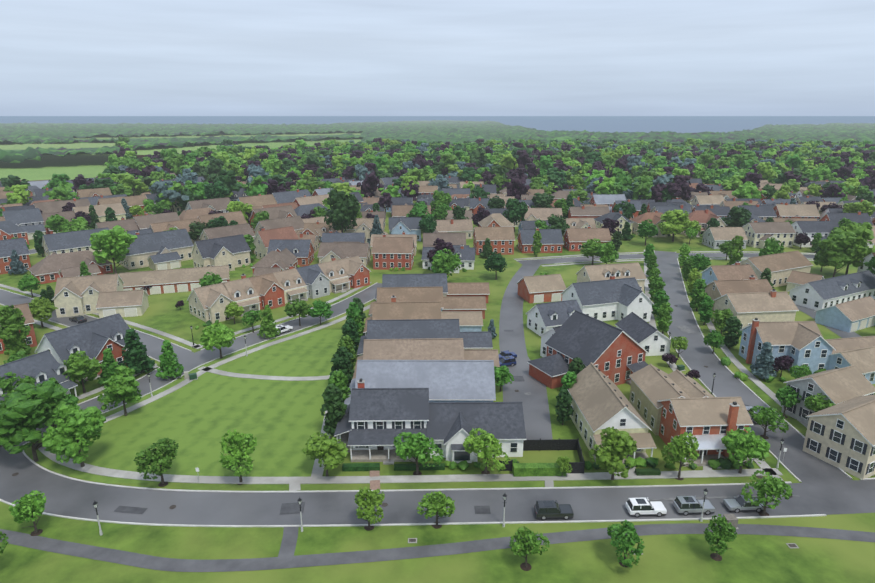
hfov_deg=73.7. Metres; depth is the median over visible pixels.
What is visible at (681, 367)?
green utility box
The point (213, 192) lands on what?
tree
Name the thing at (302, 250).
house
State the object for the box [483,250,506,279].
round tree
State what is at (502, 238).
house
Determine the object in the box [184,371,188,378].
beige utility box
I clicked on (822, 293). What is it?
house
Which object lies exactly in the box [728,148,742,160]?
tree
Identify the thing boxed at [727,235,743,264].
column tree
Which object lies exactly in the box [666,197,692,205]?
house
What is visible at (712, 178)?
tree
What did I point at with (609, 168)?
tree
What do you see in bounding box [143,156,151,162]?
tree
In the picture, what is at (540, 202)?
tree
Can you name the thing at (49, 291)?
cone tree
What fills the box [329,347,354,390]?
column tree
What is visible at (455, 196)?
house
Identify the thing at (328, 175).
tree
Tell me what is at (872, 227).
house
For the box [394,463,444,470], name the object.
porch hedge
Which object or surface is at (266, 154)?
tree
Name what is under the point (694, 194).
house
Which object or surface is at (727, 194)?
house
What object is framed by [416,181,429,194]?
house
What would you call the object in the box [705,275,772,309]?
house
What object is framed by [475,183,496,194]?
house
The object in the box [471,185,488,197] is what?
tree
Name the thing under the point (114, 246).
tree
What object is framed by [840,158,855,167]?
tree
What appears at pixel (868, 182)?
tree
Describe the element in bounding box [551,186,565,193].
tree
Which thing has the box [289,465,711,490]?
walks
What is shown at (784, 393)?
young tree
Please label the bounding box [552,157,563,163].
tree
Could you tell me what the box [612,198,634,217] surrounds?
round tree
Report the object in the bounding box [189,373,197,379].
green utility box
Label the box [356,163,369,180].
tree
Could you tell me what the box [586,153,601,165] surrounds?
tree
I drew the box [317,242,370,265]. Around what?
house
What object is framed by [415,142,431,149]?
tree
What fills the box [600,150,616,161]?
tree
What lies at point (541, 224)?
round tree
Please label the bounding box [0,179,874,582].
ground
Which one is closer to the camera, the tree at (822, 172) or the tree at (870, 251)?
the tree at (870, 251)
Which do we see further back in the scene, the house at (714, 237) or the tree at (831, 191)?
the tree at (831, 191)
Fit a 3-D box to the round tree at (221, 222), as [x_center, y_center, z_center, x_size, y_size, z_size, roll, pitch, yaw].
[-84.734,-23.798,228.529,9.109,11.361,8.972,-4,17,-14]
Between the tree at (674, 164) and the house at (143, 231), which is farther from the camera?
the tree at (674, 164)
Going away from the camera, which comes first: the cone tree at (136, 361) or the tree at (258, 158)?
the cone tree at (136, 361)
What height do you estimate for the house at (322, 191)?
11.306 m
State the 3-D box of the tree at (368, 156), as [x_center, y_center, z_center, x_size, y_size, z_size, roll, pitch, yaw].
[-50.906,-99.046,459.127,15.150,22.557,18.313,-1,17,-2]
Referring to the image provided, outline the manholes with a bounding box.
[12,305,798,554]
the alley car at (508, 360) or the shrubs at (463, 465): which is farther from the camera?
the alley car at (508, 360)
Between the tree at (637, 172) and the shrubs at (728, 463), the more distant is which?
the tree at (637, 172)
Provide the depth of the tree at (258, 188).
304.30 m
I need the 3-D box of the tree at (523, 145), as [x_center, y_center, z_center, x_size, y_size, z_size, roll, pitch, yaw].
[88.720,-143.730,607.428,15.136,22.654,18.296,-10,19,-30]
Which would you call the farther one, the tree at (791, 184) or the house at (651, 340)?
the tree at (791, 184)
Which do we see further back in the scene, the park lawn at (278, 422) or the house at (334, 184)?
the house at (334, 184)
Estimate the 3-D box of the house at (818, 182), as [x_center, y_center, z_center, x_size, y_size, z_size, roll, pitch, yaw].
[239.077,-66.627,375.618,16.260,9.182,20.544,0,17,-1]
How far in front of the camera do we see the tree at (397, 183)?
352.12 m
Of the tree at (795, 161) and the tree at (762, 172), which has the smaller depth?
the tree at (762, 172)
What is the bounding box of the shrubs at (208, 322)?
[195,317,228,329]
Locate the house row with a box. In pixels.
[187,256,370,323]
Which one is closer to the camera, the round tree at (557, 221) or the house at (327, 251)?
the house at (327, 251)
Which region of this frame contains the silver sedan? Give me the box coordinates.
[723,495,764,512]
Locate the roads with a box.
[0,249,874,524]
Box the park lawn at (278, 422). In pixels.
[26,330,342,483]
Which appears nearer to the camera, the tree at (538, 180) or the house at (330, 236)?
the house at (330, 236)
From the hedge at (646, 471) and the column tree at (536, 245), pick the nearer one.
the hedge at (646, 471)
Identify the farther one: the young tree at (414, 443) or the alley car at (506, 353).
the alley car at (506, 353)
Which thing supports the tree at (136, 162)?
on the ground at (744, 559)
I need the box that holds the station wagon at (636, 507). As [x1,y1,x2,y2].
[625,497,666,516]
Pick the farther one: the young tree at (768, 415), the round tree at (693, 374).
the round tree at (693, 374)
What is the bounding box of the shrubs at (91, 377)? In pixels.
[80,374,96,383]
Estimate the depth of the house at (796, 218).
247.93 m
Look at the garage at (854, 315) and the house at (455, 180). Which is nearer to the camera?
the garage at (854, 315)
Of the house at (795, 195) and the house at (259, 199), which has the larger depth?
the house at (795, 195)
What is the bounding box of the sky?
[0,0,874,115]
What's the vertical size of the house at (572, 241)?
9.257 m
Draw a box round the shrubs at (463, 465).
[444,459,518,470]
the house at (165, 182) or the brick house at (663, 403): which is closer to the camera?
the brick house at (663, 403)
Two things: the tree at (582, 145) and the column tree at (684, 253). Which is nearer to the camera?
the column tree at (684, 253)
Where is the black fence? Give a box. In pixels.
[523,438,584,473]
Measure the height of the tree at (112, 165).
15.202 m
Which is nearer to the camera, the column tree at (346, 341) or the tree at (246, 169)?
the column tree at (346, 341)
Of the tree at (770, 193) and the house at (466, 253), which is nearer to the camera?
the house at (466, 253)
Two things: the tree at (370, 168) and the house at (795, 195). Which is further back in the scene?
the tree at (370, 168)
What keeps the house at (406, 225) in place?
on the ground at (744, 559)
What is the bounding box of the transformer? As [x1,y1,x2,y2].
[720,514,738,528]
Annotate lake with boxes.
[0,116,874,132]
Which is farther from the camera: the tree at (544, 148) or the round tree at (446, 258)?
the tree at (544, 148)
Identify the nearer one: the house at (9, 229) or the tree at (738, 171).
the house at (9, 229)
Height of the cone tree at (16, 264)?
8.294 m
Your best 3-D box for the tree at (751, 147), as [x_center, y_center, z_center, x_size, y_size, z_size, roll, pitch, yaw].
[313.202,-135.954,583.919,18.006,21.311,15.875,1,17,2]
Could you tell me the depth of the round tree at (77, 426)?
81.38 m
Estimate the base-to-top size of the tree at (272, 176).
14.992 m
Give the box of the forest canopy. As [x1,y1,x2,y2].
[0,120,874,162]
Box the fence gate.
[499,460,512,470]
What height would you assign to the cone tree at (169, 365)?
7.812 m
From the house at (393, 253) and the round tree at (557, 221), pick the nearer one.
the house at (393, 253)
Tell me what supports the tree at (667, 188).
on the ground at (744, 559)
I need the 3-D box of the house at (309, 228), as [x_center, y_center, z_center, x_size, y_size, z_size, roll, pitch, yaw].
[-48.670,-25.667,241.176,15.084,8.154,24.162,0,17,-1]
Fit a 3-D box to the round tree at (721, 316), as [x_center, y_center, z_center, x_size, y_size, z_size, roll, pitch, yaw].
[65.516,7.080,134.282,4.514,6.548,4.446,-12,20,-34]
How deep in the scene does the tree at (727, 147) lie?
597.71 m
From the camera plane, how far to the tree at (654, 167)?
406.19 m
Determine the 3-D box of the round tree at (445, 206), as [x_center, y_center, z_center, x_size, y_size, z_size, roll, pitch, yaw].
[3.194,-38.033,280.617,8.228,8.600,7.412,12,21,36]
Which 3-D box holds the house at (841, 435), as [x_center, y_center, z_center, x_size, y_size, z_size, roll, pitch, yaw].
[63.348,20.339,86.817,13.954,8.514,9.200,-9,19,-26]
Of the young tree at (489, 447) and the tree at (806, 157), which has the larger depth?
the tree at (806, 157)
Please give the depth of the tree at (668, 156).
496.93 m
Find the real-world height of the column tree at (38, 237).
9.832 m
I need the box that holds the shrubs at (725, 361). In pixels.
[720,357,825,382]
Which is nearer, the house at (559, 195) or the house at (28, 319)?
the house at (28, 319)
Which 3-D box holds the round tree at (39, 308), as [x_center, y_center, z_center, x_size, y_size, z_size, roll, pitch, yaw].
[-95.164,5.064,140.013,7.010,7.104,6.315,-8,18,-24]
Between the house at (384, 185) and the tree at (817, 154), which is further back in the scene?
the tree at (817, 154)
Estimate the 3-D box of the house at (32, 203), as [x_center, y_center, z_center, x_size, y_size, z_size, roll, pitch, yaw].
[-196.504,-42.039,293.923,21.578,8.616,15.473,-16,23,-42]
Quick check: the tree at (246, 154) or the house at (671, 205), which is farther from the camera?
the tree at (246, 154)
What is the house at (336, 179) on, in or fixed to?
on the ground at (744, 559)
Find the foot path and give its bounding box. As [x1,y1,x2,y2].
[0,523,874,571]
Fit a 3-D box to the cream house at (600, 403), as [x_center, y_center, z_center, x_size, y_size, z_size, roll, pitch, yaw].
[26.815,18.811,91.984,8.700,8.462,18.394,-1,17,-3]
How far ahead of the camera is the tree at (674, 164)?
447.17 m
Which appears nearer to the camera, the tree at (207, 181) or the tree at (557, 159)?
the tree at (207, 181)
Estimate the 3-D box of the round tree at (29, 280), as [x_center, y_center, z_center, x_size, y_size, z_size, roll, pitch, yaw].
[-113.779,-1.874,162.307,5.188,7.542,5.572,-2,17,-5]
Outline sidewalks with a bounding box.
[0,250,873,483]
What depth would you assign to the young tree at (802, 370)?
105.57 m
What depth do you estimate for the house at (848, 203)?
283.66 m
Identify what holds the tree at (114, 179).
on the ground at (744, 559)
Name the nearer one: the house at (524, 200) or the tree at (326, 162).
the house at (524, 200)
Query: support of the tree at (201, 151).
on the ground at (744, 559)
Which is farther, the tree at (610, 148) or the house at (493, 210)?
the tree at (610, 148)
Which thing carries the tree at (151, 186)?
on the ground at (744, 559)
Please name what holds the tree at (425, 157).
on the ground at (744, 559)
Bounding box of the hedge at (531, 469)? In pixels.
[512,463,566,476]
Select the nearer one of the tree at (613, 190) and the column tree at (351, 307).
the column tree at (351, 307)
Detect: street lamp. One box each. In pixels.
[93,500,102,535]
[147,373,152,396]
[297,497,302,531]
[502,494,506,526]
[700,489,707,521]
[776,439,784,467]
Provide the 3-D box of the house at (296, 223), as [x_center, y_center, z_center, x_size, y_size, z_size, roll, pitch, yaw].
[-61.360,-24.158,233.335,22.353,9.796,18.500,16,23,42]
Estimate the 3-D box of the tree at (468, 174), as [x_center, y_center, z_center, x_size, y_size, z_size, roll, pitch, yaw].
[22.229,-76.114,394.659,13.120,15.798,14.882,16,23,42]
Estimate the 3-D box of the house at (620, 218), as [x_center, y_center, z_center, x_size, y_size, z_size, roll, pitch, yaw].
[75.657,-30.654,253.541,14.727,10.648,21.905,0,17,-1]
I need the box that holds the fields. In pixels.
[0,155,149,190]
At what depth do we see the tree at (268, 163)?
421.44 m
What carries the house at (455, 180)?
on the ground at (744, 559)
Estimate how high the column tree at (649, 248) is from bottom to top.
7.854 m
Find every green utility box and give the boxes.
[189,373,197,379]
[677,364,685,370]
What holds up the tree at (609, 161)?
on the ground at (744, 559)
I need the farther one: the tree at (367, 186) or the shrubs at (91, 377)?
the tree at (367, 186)
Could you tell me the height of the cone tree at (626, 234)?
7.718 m
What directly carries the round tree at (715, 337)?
on the ground at (744, 559)
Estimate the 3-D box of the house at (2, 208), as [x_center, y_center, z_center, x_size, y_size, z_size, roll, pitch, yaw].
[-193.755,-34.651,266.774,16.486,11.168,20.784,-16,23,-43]
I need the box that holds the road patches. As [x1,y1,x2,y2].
[113,326,799,513]
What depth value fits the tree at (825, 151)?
533.62 m
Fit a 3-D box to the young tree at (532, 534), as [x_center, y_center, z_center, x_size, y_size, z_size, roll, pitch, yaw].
[9.636,28.577,65.376,4.467,5.095,3.939,-2,17,-5]
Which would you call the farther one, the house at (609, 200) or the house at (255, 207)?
the house at (609, 200)
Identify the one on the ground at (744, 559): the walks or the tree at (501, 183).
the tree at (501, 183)
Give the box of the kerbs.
[0,248,874,526]
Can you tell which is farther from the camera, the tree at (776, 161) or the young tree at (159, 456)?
the tree at (776, 161)
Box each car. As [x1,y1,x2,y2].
[69,315,86,322]
[274,324,292,334]
[498,350,516,359]
[499,355,515,365]
[745,406,761,423]
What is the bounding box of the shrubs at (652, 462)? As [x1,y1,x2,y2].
[585,457,658,469]
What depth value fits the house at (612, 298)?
144.11 m
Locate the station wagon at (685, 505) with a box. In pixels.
[673,496,714,515]
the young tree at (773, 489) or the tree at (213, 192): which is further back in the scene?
the tree at (213, 192)
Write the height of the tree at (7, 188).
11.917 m
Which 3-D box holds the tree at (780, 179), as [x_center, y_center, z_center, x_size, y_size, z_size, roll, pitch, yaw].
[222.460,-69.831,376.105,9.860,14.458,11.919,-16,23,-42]
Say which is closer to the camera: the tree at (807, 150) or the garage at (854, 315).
the garage at (854, 315)
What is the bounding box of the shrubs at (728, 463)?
[664,435,759,469]
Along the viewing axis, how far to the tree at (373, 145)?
646.37 m
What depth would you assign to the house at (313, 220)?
241.38 m
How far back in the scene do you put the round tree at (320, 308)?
140.22 m
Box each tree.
[0,175,29,189]
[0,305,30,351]
[0,347,36,361]
[0,370,36,397]
[0,390,62,461]
[4,185,13,190]
[4,199,23,203]
[8,186,30,204]
[8,250,27,273]
[10,489,55,533]
[12,233,23,238]
[16,272,40,297]
[28,298,55,326]
[32,230,44,256]
[33,378,70,407]
[40,289,51,305]
[43,215,68,232]
[45,285,54,306]
[45,406,105,466]
[47,175,72,188]
[47,181,78,199]
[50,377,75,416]
[59,346,102,392]
[60,203,77,211]
[64,217,92,231]
[66,195,81,199]
[71,175,95,189]
[72,211,89,222]
[78,185,92,189]
[80,260,90,275]
[88,229,133,273]
[89,205,99,228]
[91,180,111,189]
[95,175,105,180]
[98,348,123,379]
[99,370,141,415]
[100,179,114,185]
[101,166,129,176]
[104,207,116,220]
[106,174,119,182]
[107,153,120,164]
[107,163,121,168]
[112,184,133,195]
[115,175,143,195]
[116,138,128,143]
[116,148,130,155]
[117,143,128,147]
[118,327,156,375]
[119,155,132,166]
[120,198,132,218]
[121,164,130,169]
[125,152,136,157]
[127,166,144,179]
[129,157,143,172]
[129,205,143,215]
[131,435,177,484]
[134,175,151,188]
[137,184,149,194]
[140,164,155,175]
[140,280,150,288]
[142,199,154,212]
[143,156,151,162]
[147,152,164,159]
[147,163,162,169]
[147,182,155,192]
[150,180,163,193]
[151,172,164,180]
[151,184,184,209]
[153,198,170,212]
[156,340,183,378]
[157,159,167,171]
[158,207,171,213]
[159,180,181,211]
[162,150,178,162]
[163,154,186,173]
[163,167,172,172]
[165,224,182,230]
[172,161,189,171]
[174,168,200,184]
[176,300,184,309]
[178,187,197,209]
[179,150,190,156]
[181,180,197,200]
[185,154,199,164]
[187,221,206,241]
[189,163,207,176]
[193,182,215,196]
[196,145,209,158]
[196,179,210,199]
[198,319,234,358]
[199,159,207,165]
[199,184,229,199]
[199,270,221,284]
[205,155,212,161]
[205,161,224,179]
[206,172,215,181]
[208,216,231,227]
[209,153,231,164]
[209,170,238,197]
[212,432,257,481]
[217,145,227,153]
[218,147,231,153]
[221,141,231,145]
[223,165,241,176]
[224,298,243,323]
[227,149,239,157]
[228,157,247,164]
[229,155,243,166]
[229,203,251,220]
[235,181,246,187]
[237,150,256,161]
[237,169,245,176]
[241,161,261,178]
[241,308,260,332]
[244,174,269,195]
[244,234,256,260]
[245,174,265,195]
[248,163,268,179]
[249,155,263,163]
[250,182,266,195]
[253,211,270,225]
[258,304,280,337]
[260,151,270,158]
[260,155,281,173]
[261,179,285,194]
[268,173,275,182]
[272,173,288,183]
[276,149,284,155]
[276,162,283,173]
[278,154,288,159]
[282,162,300,173]
[283,181,297,190]
[284,148,298,156]
[286,170,299,180]
[287,166,304,179]
[287,299,311,325]
[291,155,305,164]
[292,181,306,190]
[294,141,306,150]
[298,177,328,194]
[298,212,313,218]
[299,157,307,167]
[300,164,321,178]
[302,433,347,475]
[304,172,316,179]
[305,154,320,179]
[310,207,323,216]
[310,300,329,324]
[316,157,323,179]
[316,166,328,178]
[317,169,326,179]
[319,151,330,157]
[319,383,346,436]
[320,149,335,153]
[321,155,334,166]
[321,187,359,232]
[323,172,336,178]
[324,180,333,187]
[325,142,336,147]
[326,139,339,144]
[326,368,350,404]
[328,145,337,150]
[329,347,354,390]
[330,155,350,171]
[331,183,352,192]
[333,147,343,154]
[336,170,342,177]
[338,334,356,364]
[341,317,360,351]
[342,163,353,178]
[343,153,360,160]
[345,302,363,333]
[347,156,361,164]
[348,192,363,213]
[349,489,383,527]
[350,148,365,154]
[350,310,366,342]
[351,161,365,178]
[351,298,365,324]
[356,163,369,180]
[357,164,381,180]
[358,169,381,196]
[363,151,375,161]
[365,214,375,217]
[367,215,383,242]
[370,143,381,148]
[372,202,379,210]
[374,139,381,145]
[374,158,388,169]
[375,170,388,181]
[376,193,392,213]
[379,185,399,196]
[382,155,393,161]
[386,166,399,176]
[389,180,402,187]
[390,151,403,157]
[391,427,437,473]
[392,154,404,166]
[398,165,407,183]
[399,153,412,167]
[400,177,417,200]
[401,142,410,149]
[401,161,420,171]
[401,166,421,182]
[401,181,421,197]
[406,201,430,218]
[411,147,425,154]
[413,153,428,168]
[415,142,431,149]
[418,154,429,160]
[418,170,432,180]
[419,212,436,232]
[420,144,430,152]
[420,166,434,179]
[420,487,456,525]
[427,159,442,175]
[427,175,449,189]
[429,162,444,174]
[429,189,451,206]
[430,172,448,187]
[431,150,440,159]
[431,203,446,219]
[431,240,452,259]
[431,251,444,273]
[433,245,461,276]
[434,145,448,153]
[435,156,450,164]
[440,156,456,174]
[441,142,453,146]
[441,148,454,155]
[441,203,451,209]
[442,166,462,176]
[447,170,457,176]
[451,206,466,219]
[453,143,462,149]
[454,152,466,164]
[456,163,465,172]
[458,158,469,165]
[460,167,482,181]
[461,182,474,194]
[461,426,509,473]
[465,163,477,168]
[466,145,477,154]
[468,147,483,169]
[470,175,480,180]
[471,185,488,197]
[474,208,488,221]
[478,169,488,177]
[480,155,489,168]
[480,238,493,256]
[481,169,490,183]
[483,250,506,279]
[484,145,491,154]
[485,153,498,164]
[485,176,499,192]
[487,171,509,193]
[488,319,496,338]
[489,193,505,207]
[490,138,499,148]
[490,164,509,193]
[494,364,510,391]
[495,152,516,170]
[496,150,507,154]
[501,197,527,231]
[502,171,531,197]
[505,520,544,566]
[513,152,529,169]
[517,150,531,158]
[517,169,527,178]
[519,142,528,149]
[525,164,539,178]
[526,196,555,207]
[527,159,537,173]
[529,138,536,145]
[529,148,538,158]
[529,178,541,188]
[531,230,541,256]
[533,182,551,194]
[533,220,545,228]
[534,146,541,153]
[534,157,553,176]
[536,153,548,160]
[539,145,547,151]
[539,170,547,180]
[539,268,551,274]
[545,183,558,194]
[545,214,566,232]
[546,169,566,176]
[547,174,566,188]
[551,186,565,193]
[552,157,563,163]
[553,160,569,168]
[553,162,569,172]
[554,152,576,160]
[554,198,570,214]
[554,389,572,424]
[554,456,571,475]
[557,143,563,149]
[559,370,578,392]
[560,173,569,185]
[561,144,572,152]
[563,158,576,164]
[563,194,573,217]
[564,172,572,186]
[567,188,588,201]
[567,356,584,373]
[568,162,583,176]
[568,173,584,188]
[569,164,581,174]
[572,142,579,149]
[578,143,587,148]
[578,147,591,156]
[578,151,588,164]
[580,163,592,175]
[580,235,606,264]
[583,170,603,186]
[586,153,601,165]
[586,175,601,192]
[590,162,604,172]
[592,175,608,189]
[594,177,614,193]
[595,164,607,174]
[595,430,635,479]
[597,241,615,263]
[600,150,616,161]
[600,155,616,166]
[602,219,619,234]
[604,186,621,193]
[606,146,615,152]
[606,522,650,563]
[607,165,612,172]
[609,149,626,159]
[610,157,627,171]
[611,166,626,182]
[611,231,622,250]
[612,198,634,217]
[613,170,633,191]
[614,184,623,191]
[615,146,630,152]
[621,221,632,239]
[622,189,636,199]
[627,157,642,178]
[628,176,647,189]
[629,178,652,199]
[630,142,644,147]
[630,148,640,153]
[630,166,641,180]
[632,167,647,177]
[633,155,648,166]
[636,172,656,182]
[637,175,654,184]
[638,203,646,214]
[638,216,658,245]
[641,145,650,151]
[644,157,653,164]
[644,243,655,263]
[646,182,664,200]
[646,253,656,275]
[647,152,656,160]
[648,165,662,171]
[648,268,660,288]
[649,277,665,304]
[650,169,668,176]
[651,159,664,165]
[652,144,660,149]
[652,172,671,185]
[652,290,668,317]
[656,208,694,241]
[656,302,673,333]
[657,152,672,159]
[661,185,674,200]
[663,150,676,157]
[663,353,676,366]
[664,168,673,174]
[665,162,678,171]
[665,431,703,477]
[666,177,690,199]
[669,155,681,165]
[671,161,680,170]
[671,170,688,182]
[671,335,690,357]
[677,244,689,264]
[679,158,695,170]
[680,151,697,159]
[681,163,693,177]
[682,257,693,279]
[684,146,699,151]
[684,188,692,201]
[685,226,698,244]
[686,139,694,145]
[686,268,698,293]
[688,370,700,379]
[689,278,706,310]
[690,251,709,270]
[691,167,708,177]
[691,183,708,194]
[692,221,701,238]
[693,168,707,181]
[694,140,702,144]
[694,162,705,169]
[696,152,709,160]
[698,296,713,324]
[698,519,735,557]
[699,156,713,181]
[704,167,719,182]
[704,218,719,230]
[704,329,723,353]
[705,149,721,156]
[708,174,719,183]
[709,141,719,147]
[712,155,723,163]
[712,308,732,329]
[713,161,729,169]
[713,164,727,174]
[713,170,732,184]
[714,179,724,184]
[719,158,731,163]
[719,237,731,259]
[720,151,728,158]
[720,170,739,176]
[721,144,733,150]
[721,176,744,190]
[722,175,731,185]
[722,316,741,348]
[723,205,751,226]
[727,163,736,170]
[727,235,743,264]
[727,421,770,473]
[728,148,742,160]
[730,155,740,164]
[734,169,740,176]
[734,180,763,197]
[737,155,757,168]
[741,161,756,170]
[741,169,752,177]
[743,145,760,150]
[743,152,756,163]
[743,174,762,188]
[749,342,775,378]
[749,474,790,514]
[750,403,784,436]
[752,151,762,157]
[752,163,775,182]
[754,156,762,165]
[759,239,780,255]
[760,160,779,165]
[760,268,773,287]
[762,147,774,158]
[763,161,775,167]
[763,183,778,198]
[765,139,777,144]
[766,217,773,221]
[770,167,781,177]
[771,151,788,161]
[772,172,787,183]
[772,384,804,415]
[773,187,793,198]
[773,355,794,376]
[774,145,781,150]
[777,162,788,173]
[782,179,802,192]
[783,153,802,167]
[783,170,807,186]
[785,149,798,160]
[785,168,812,183]
[787,146,798,152]
[789,364,814,379]
[790,198,795,203]
[795,230,810,248]
[797,163,806,170]
[798,145,812,156]
[798,391,843,411]
[803,139,811,145]
[803,155,814,161]
[803,162,814,171]
[804,160,817,168]
[804,169,815,177]
[805,201,820,213]
[806,182,823,195]
[810,140,820,145]
[810,232,821,252]
[812,164,834,180]
[813,151,821,157]
[814,247,822,271]
[817,149,830,154]
[817,233,859,276]
[820,183,844,197]
[820,200,841,211]
[822,151,838,164]
[823,181,833,196]
[824,175,835,180]
[825,158,841,173]
[830,221,873,274]
[833,149,842,155]
[834,162,852,179]
[835,220,857,228]
[836,182,850,196]
[839,153,849,159]
[839,178,860,194]
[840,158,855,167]
[842,147,851,153]
[842,202,874,216]
[844,174,862,182]
[849,155,865,167]
[851,187,873,198]
[853,167,864,175]
[855,146,866,154]
[857,193,874,204]
[859,153,869,163]
[859,174,874,189]
[865,153,874,163]
[866,147,874,153]
[866,238,874,271]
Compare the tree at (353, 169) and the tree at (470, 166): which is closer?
the tree at (353, 169)
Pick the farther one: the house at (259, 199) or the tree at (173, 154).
the tree at (173, 154)
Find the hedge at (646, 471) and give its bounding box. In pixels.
[635,468,660,475]
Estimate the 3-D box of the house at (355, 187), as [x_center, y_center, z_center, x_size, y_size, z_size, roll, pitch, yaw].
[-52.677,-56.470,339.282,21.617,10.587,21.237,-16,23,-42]
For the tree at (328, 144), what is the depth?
661.92 m
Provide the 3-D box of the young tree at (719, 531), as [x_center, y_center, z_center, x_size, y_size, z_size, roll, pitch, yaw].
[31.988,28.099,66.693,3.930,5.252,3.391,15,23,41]
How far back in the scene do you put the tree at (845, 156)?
490.56 m
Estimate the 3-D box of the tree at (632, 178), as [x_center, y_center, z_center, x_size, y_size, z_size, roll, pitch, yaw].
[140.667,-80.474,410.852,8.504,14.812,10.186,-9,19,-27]
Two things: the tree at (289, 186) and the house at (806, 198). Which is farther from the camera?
the tree at (289, 186)
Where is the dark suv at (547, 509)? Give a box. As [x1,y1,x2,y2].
[534,500,573,519]
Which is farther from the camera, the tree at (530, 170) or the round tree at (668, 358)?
the tree at (530, 170)
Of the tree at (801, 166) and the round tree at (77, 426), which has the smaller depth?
the round tree at (77, 426)
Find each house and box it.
[0,191,11,198]
[0,195,43,204]
[0,203,22,207]
[0,205,34,211]
[0,220,28,244]
[0,238,30,273]
[0,303,36,353]
[0,350,77,405]
[2,208,45,239]
[25,186,39,194]
[28,180,52,188]
[28,250,112,283]
[30,199,55,204]
[33,187,73,195]
[33,197,89,212]
[36,313,128,382]
[41,211,75,233]
[42,227,109,256]
[53,274,148,317]
[72,203,125,221]
[76,187,111,197]
[82,194,126,204]
[95,217,138,232]
[97,195,146,216]
[117,228,193,269]
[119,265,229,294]
[124,228,152,234]
[133,212,179,229]
[145,194,181,213]
[149,178,173,184]
[149,218,200,244]
[173,176,204,183]
[179,207,213,219]
[185,197,233,212]
[191,234,252,270]
[198,211,246,227]
[199,223,255,239]
[229,188,247,205]
[233,180,250,188]
[235,193,277,206]
[246,206,262,210]
[249,205,296,232]
[250,226,298,258]
[251,248,297,275]
[254,215,303,234]
[262,202,297,208]
[267,239,314,266]
[272,188,310,203]
[293,194,330,206]
[294,203,322,215]
[296,231,319,252]
[299,220,335,242]
[302,216,340,241]
[311,187,333,195]
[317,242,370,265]
[322,230,365,242]
[324,176,346,182]
[330,179,346,186]
[334,378,525,464]
[343,360,495,404]
[345,218,384,243]
[347,179,376,185]
[347,192,367,203]
[351,185,358,191]
[352,338,499,378]
[354,190,383,196]
[356,209,385,228]
[357,319,492,356]
[362,196,379,205]
[362,204,384,210]
[363,295,482,334]
[368,287,486,318]
[370,231,416,255]
[372,233,414,270]
[375,273,489,302]
[379,176,401,184]
[379,184,390,189]
[386,197,412,211]
[389,217,421,240]
[392,204,418,216]
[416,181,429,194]
[417,194,434,201]
[418,185,437,193]
[418,198,430,201]
[421,244,474,272]
[423,230,465,246]
[427,199,463,218]
[429,218,472,238]
[436,210,472,219]
[442,188,469,195]
[447,184,456,187]
[448,175,464,187]
[451,194,472,198]
[458,197,469,209]
[459,180,483,195]
[469,197,493,219]
[472,226,514,254]
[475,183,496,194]
[478,213,515,238]
[481,208,518,226]
[489,196,514,206]
[505,198,532,207]
[516,227,563,252]
[517,189,544,199]
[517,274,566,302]
[518,220,550,233]
[521,193,552,199]
[522,208,562,220]
[526,179,535,183]
[526,299,582,334]
[551,191,581,202]
[561,274,653,321]
[562,218,595,235]
[563,225,611,250]
[565,362,656,467]
[567,205,608,220]
[572,196,581,206]
[576,262,646,292]
[581,202,609,212]
[583,191,593,203]
[590,194,625,211]
[594,210,634,236]
[612,201,641,219]
[615,312,670,355]
[629,364,752,467]
[630,210,674,236]
[634,200,654,205]
[646,202,685,211]
[650,203,691,212]
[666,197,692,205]
[679,208,726,236]
[687,190,707,203]
[689,178,701,184]
[689,183,698,190]
[690,203,718,209]
[691,193,724,204]
[692,204,729,216]
[699,227,747,248]
[701,261,757,290]
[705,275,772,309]
[708,183,725,190]
[708,189,735,199]
[712,289,798,331]
[719,199,757,206]
[720,214,765,226]
[725,197,762,204]
[732,250,812,287]
[738,203,776,221]
[739,318,874,373]
[743,219,795,247]
[754,189,766,200]
[760,182,783,190]
[762,197,797,203]
[773,202,819,218]
[773,215,816,221]
[778,190,798,198]
[781,365,874,423]
[786,270,823,291]
[788,270,874,309]
[791,221,838,246]
[796,188,826,197]
[796,195,823,203]
[801,202,830,218]
[802,395,874,479]
[806,181,825,186]
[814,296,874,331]
[817,210,872,224]
[820,206,850,218]
[822,197,842,201]
[828,346,874,383]
[840,199,867,207]
[845,194,874,204]
[857,256,874,274]
[866,206,874,219]
[866,225,874,237]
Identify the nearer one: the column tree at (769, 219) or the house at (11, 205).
the column tree at (769, 219)
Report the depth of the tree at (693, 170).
404.42 m
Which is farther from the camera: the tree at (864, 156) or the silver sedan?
the tree at (864, 156)
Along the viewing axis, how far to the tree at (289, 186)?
331.08 m
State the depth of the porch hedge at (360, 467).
83.51 m
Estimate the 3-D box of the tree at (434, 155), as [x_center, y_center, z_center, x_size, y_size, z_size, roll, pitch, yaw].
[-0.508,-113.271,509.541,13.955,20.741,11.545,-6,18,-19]
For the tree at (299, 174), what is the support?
on the ground at (744, 559)
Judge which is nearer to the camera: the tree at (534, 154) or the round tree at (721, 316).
the round tree at (721, 316)
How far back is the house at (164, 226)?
225.84 m
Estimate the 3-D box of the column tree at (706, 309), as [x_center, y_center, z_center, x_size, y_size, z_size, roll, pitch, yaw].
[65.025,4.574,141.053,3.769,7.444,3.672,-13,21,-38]
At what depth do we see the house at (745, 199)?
306.89 m
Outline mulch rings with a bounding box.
[30,415,787,570]
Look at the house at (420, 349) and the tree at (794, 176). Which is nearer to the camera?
the house at (420, 349)
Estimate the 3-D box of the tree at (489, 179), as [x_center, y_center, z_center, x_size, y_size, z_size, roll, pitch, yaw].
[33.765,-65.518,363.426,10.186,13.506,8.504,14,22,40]
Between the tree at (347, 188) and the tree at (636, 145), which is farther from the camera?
the tree at (636, 145)
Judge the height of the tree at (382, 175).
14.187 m
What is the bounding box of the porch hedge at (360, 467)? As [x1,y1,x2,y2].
[342,463,379,471]

